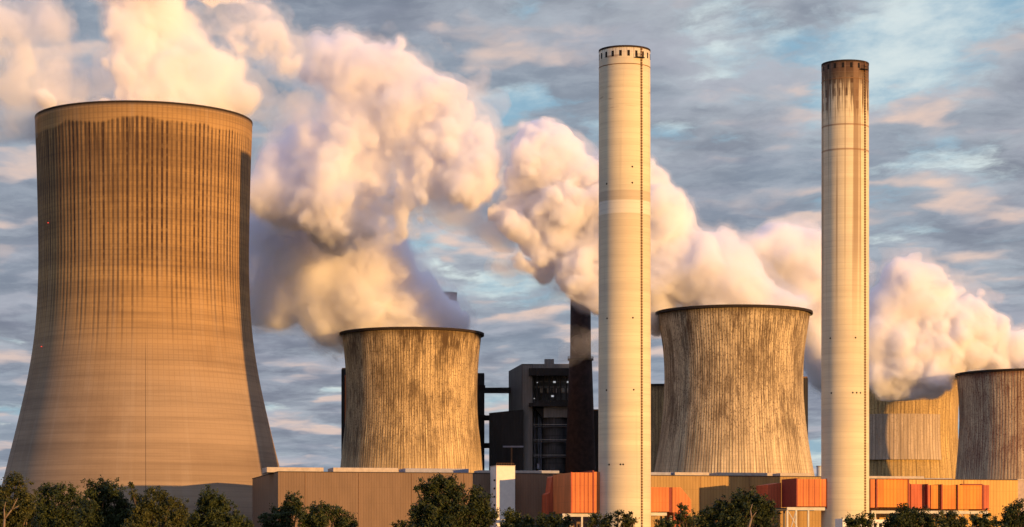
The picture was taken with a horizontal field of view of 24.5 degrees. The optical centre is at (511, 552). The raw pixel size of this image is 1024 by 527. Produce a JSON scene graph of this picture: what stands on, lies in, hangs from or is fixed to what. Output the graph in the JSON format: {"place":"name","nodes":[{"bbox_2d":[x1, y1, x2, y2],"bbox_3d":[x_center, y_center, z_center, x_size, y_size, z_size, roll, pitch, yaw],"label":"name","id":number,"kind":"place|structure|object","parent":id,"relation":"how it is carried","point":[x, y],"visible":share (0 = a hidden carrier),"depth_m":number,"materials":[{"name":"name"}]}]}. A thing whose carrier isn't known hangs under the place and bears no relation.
{"place":"outdoors","nodes":[
{"label":"outdoors","id":0,"kind":"place"},
{"bbox_2d":[341,368,345,455],"bbox_3d":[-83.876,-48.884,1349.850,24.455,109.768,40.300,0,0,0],"label":"boiler house","id":1,"kind":"structure","parent":0,"point":[343,393],"depth_m":1330.00,"materials":[{"name":"metal"}]},
{"bbox_2d":[252,467,596,526],"bbox_3d":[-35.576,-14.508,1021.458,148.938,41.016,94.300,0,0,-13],"label":"turbine hall","id":2,"kind":"structure","parent":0,"point":[378,497],"depth_m":970.64,"materials":[{"name":"metal"}]},
{"bbox_2d":[0,0,1023,484],"label":"sky","id":3,"kind":"structure","parent":0,"point":[404,153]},
{"bbox_2d":[594,409,597,471],"bbox_3d":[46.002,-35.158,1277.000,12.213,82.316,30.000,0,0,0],"label":"boiler house","id":4,"kind":"structure","parent":0,"point":[596,431],"depth_m":1262.00,"materials":[{"name":"metal"}]},
{"bbox_2d":[651,472,820,526],"bbox_3d":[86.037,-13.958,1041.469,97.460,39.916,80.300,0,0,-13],"label":"turbine hall","id":5,"kind":"structure","parent":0,"point":[701,490],"depth_m":1001.87,"materials":[{"name":"brown metal"}]},
{"bbox_2d":[816,466,820,475],"bbox_3d":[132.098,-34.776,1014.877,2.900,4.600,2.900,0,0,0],"label":"roof vent","id":6,"kind":"object","parent":5,"relation":"on","point":[818,470],"visible":0.7,"depth_m":1013.69,"materials":[{"name":"white metal"}]},
{"bbox_2d":[803,377,807,433],"bbox_3d":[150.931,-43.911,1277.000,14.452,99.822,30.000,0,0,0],"label":"boiler house","id":7,"kind":"structure","parent":0,"point":[805,383],"depth_m":1262.00,"materials":[{"name":"metal"}]},
{"bbox_2d":[835,519,882,526],"bbox_3d":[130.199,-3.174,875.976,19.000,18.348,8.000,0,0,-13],"label":"site building","id":8,"kind":"structure","parent":0,"point":[839,522],"depth_m":873.95,"materials":[{"name":"white concrete"}]},
{"bbox_2d":[869,476,1017,526],"bbox_3d":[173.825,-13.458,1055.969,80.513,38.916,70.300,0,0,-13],"label":"turbine hall","id":9,"kind":"structure","parent":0,"point":[1004,492],"depth_m":1027.69,"materials":[{"name":"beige metal"}]},
{"label":"ground","id":10,"kind":"structure","parent":0,"visible":0},
{"bbox_2d":[0,471,41,526],"bbox_3d":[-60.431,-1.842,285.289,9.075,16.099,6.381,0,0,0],"label":"leafy tree","id":11,"kind":"object","parent":10,"relation":"on","point":[19,512],"visible":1,"depth_m":284.39,"materials":[{"name":"green plant"}]},
{"bbox_2d":[31,481,91,526],"bbox_3d":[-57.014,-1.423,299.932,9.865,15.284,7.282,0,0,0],"label":"leafy tree","id":12,"kind":"object","parent":10,"relation":"on","point":[51,513],"visible":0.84,"depth_m":299.05,"materials":[{"name":"green plant"}]},
{"bbox_2d":[68,475,133,526],"bbox_3d":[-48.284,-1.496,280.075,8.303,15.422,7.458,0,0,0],"label":"leafy tree","id":13,"kind":"object","parent":10,"relation":"on","point":[96,511],"visible":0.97,"depth_m":279.34,"materials":[{"name":"green plant"}]},
{"bbox_2d":[1,100,278,521],"bbox_3d":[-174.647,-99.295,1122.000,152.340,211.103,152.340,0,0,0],"label":"cooling tower","id":14,"kind":"structure","parent":10,"relation":"on","point":[143,375],"depth_m":1075.61,"materials":[{"name":"brown concrete"}]},
{"bbox_2d":[121,481,193,526],"bbox_3d":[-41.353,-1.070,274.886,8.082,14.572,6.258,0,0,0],"label":"leafy tree","id":15,"kind":"object","parent":10,"relation":"on","point":[145,511],"visible":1,"depth_m":274.57,"materials":[{"name":"green plant"}]},
{"bbox_2d":[154,513,201,526],"bbox_3d":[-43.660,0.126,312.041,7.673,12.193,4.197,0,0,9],"label":"bush","id":16,"kind":"object","parent":10,"relation":"on","point":[184,521],"visible":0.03,"depth_m":311.41,"materials":[{"name":"green plant"}]},
{"bbox_2d":[187,484,244,526],"bbox_3d":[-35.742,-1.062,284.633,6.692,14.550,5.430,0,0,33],"label":"leafy tree","id":17,"kind":"object","parent":10,"relation":"on","point":[214,509],"visible":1,"depth_m":284.24,"materials":[{"name":"green plant"}]},
{"bbox_2d":[232,512,253,526],"bbox_3d":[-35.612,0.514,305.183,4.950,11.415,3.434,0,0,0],"label":"bush","id":18,"kind":"object","parent":10,"relation":"on","point":[248,523],"visible":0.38,"depth_m":304.75,"materials":[{"name":"green plant"}]},
{"bbox_2d":[257,490,312,526],"bbox_3d":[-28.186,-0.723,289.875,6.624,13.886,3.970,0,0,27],"label":"leafy tree","id":19,"kind":"object","parent":10,"relation":"on","point":[285,512],"visible":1,"depth_m":289.51,"materials":[{"name":"green plant"}]},
{"bbox_2d":[296,498,358,526],"bbox_3d":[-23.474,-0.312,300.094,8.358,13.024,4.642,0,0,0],"label":"leafy tree","id":20,"kind":"object","parent":10,"relation":"on","point":[316,516],"visible":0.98,"depth_m":299.48,"materials":[{"name":"green plant"}]},
{"bbox_2d":[389,518,416,526],"bbox_3d":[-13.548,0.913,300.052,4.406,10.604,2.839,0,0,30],"label":"bush","id":21,"kind":"object","parent":10,"relation":"on","point":[404,524],"visible":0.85,"depth_m":300.14,"materials":[{"name":"green plant"}]},
{"bbox_2d":[339,327,483,472],"bbox_3d":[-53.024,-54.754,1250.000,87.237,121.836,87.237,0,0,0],"label":"cooling tower","id":22,"kind":"structure","parent":10,"relation":"on","point":[411,397],"depth_m":1218.84,"materials":[{"name":"grey concrete"}]},
{"bbox_2d":[437,292,456,327],"bbox_3d":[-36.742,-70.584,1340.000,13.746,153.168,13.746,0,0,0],"label":"chimney","id":23,"kind":"object","parent":10,"relation":"on","point":[446,309],"visible":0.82,"depth_m":1335.10,"materials":[{"name":"concrete"}]},
{"bbox_2d":[407,472,500,526],"bbox_3d":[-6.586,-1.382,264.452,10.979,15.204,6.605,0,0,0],"label":"leafy tree","id":24,"kind":"object","parent":10,"relation":"on","point":[438,507],"visible":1,"depth_m":264.36,"materials":[{"name":"green plant"}]},
{"bbox_2d":[477,373,509,469],"bbox_3d":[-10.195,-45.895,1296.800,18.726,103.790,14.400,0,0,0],"label":"conveyor tower","id":25,"kind":"structure","parent":10,"relation":"on","point":[481,391],"depth_m":1290.00,"materials":[{"name":"black metal"}]},
{"bbox_2d":[490,463,514,526],"bbox_3d":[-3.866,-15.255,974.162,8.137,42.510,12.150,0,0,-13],"label":"stair tower","id":26,"kind":"structure","parent":10,"relation":"on","point":[502,483],"depth_m":968.54,"materials":[{"name":"metal"}]},
{"bbox_2d":[499,507,536,526],"bbox_3d":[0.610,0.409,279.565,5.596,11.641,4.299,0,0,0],"label":"bush","id":27,"kind":"object","parent":10,"relation":"on","point":[513,520],"visible":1,"depth_m":279.45,"materials":[{"name":"green plant"}]},
{"bbox_2d":[489,359,568,472],"bbox_3d":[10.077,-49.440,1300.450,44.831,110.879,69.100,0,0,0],"label":"boiler house","id":28,"kind":"structure","parent":10,"relation":"on","point":[528,431],"depth_m":1274.40,"materials":[{"name":"black metal"}]},
{"bbox_2d":[535,511,574,526],"bbox_3d":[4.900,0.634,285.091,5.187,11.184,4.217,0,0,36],"label":"bush","id":29,"kind":"object","parent":10,"relation":"on","point":[552,521],"visible":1,"depth_m":284.44,"materials":[{"name":"green plant"}]},
{"bbox_2d":[542,470,599,526],"bbox_3d":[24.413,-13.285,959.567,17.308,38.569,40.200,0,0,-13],"label":"flue duct","id":30,"kind":"object","parent":10,"relation":"on","point":[574,494],"visible":0.81,"depth_m":941.54,"materials":[{"name":"metal"}]},
{"bbox_2d":[565,295,595,472],"bbox_3d":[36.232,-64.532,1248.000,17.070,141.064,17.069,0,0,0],"label":"chimney","id":31,"kind":"object","parent":10,"relation":"on","point":[580,447],"visible":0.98,"depth_m":1242.65,"materials":[{"name":"black concrete"}]},
{"bbox_2d":[583,509,639,526],"bbox_3d":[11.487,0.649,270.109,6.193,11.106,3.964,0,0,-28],"label":"bush","id":32,"kind":"object","parent":10,"relation":"on","point":[627,520],"visible":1,"depth_m":269.82,"materials":[{"name":"green plant"}]},
{"bbox_2d":[598,45,650,526],"bbox_3d":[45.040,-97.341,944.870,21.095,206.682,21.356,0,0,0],"label":"chimney","id":33,"kind":"object","parent":10,"relation":"on","point":[624,409],"visible":0.98,"depth_m":935.98,"materials":[{"name":"concrete"}]},
{"bbox_2d":[651,384,663,471],"bbox_3d":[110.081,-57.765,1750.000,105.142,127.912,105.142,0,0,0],"label":"cooling tower","id":34,"kind":"structure","parent":10,"relation":"on","point":[657,397],"depth_m":1708.80,"materials":[{"name":"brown concrete"}]},
{"bbox_2d":[654,516,675,526],"bbox_3d":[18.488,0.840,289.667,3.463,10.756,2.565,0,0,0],"label":"bush","id":35,"kind":"object","parent":10,"relation":"on","point":[663,522],"visible":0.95,"depth_m":289.47,"materials":[{"name":"green plant"}]},
{"bbox_2d":[651,487,690,526],"bbox_3d":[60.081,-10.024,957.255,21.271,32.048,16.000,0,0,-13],"label":"flue duct","id":36,"kind":"object","parent":10,"relation":"on","point":[665,501],"visible":0.64,"depth_m":949.94,"materials":[{"name":"metal"}]},
{"bbox_2d":[671,502,697,526],"bbox_3d":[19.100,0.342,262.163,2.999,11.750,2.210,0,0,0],"label":"sapling","id":37,"kind":"object","parent":10,"relation":"on","point":[681,520],"visible":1,"depth_m":261.79,"materials":[{"name":"green plant"}]},
{"bbox_2d":[685,485,781,526],"bbox_3d":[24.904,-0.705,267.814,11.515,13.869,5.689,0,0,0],"label":"leafy tree","id":38,"kind":"object","parent":10,"relation":"on","point":[732,516],"visible":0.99,"depth_m":267.33,"materials":[{"name":"green plant"}]},
{"bbox_2d":[654,304,814,475],"bbox_3d":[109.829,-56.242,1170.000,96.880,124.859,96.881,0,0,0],"label":"cooling tower","id":39,"kind":"structure","parent":10,"relation":"on","point":[733,391],"depth_m":1138.70,"materials":[{"name":"beige concrete"}]},
{"bbox_2d":[756,478,826,526],"bbox_3d":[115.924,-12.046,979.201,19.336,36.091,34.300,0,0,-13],"label":"flue duct","id":40,"kind":"object","parent":10,"relation":"on","point":[807,495],"visible":0.91,"depth_m":964.36,"materials":[{"name":"metal"}]},
{"bbox_2d":[821,59,868,526],"bbox_3d":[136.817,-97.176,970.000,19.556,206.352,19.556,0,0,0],"label":"chimney","id":41,"kind":"object","parent":10,"relation":"on","point":[845,279],"visible":0.99,"depth_m":961.59,"materials":[{"name":"pale concrete"},{"name":"steel"},{"name":"dark concrete"}]},
{"bbox_2d":[842,511,878,526],"bbox_3d":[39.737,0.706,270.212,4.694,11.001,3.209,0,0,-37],"label":"bush","id":42,"kind":"object","parent":10,"relation":"on","point":[850,521],"visible":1,"depth_m":269.80,"materials":[{"name":"green plant"}]},
{"bbox_2d":[880,502,938,526],"bbox_3d":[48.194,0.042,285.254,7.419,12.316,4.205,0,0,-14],"label":"leafy tree","id":43,"kind":"object","parent":10,"relation":"on","point":[905,516],"visible":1,"depth_m":284.80,"materials":[{"name":"green plant"}]},
{"bbox_2d":[869,375,958,478],"bbox_3d":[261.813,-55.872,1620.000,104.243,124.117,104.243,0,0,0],"label":"cooling tower","id":44,"kind":"structure","parent":10,"relation":"on","point":[913,425],"depth_m":1577.65,"materials":[{"name":"concrete"}]},
{"bbox_2d":[869,479,988,526],"bbox_3d":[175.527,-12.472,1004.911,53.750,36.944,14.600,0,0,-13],"label":"flue duct","id":45,"kind":"object","parent":10,"relation":"on","point":[973,499],"visible":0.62,"depth_m":999.75,"materials":[{"name":"metal"}]},
{"bbox_2d":[933,510,971,526],"bbox_3d":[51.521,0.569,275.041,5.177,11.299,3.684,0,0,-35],"label":"bush","id":46,"kind":"object","parent":10,"relation":"on","point":[950,520],"visible":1,"depth_m":274.40,"materials":[{"name":"green plant"}]},
{"bbox_2d":[969,508,1000,526],"bbox_3d":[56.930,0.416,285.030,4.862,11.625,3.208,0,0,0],"label":"bush","id":47,"kind":"object","parent":10,"relation":"on","point":[983,521],"visible":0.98,"depth_m":284.67,"materials":[{"name":"green plant"}]},
{"bbox_2d":[955,368,1023,478],"bbox_3d":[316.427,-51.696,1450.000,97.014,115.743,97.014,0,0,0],"label":"cooling tower","id":48,"kind":"structure","parent":10,"relation":"on","point":[991,426],"depth_m":1419.12,"materials":[{"name":"concrete"}]},
{"bbox_2d":[994,498,1023,526],"bbox_3d":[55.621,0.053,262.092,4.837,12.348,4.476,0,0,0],"label":"leafy tree","id":49,"kind":"object","parent":10,"relation":"on","point":[1012,517],"visible":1,"depth_m":261.34,"materials":[{"name":"green plant"}]},
{"bbox_2d":[1018,479,1023,511],"bbox_3d":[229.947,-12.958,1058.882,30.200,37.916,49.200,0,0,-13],"label":"concrete annex","id":50,"kind":"object","parent":10,"relation":"on","point":[1020,488],"visible":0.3,"depth_m":1032.15,"materials":[{"name":"beige concrete"}]}
]}

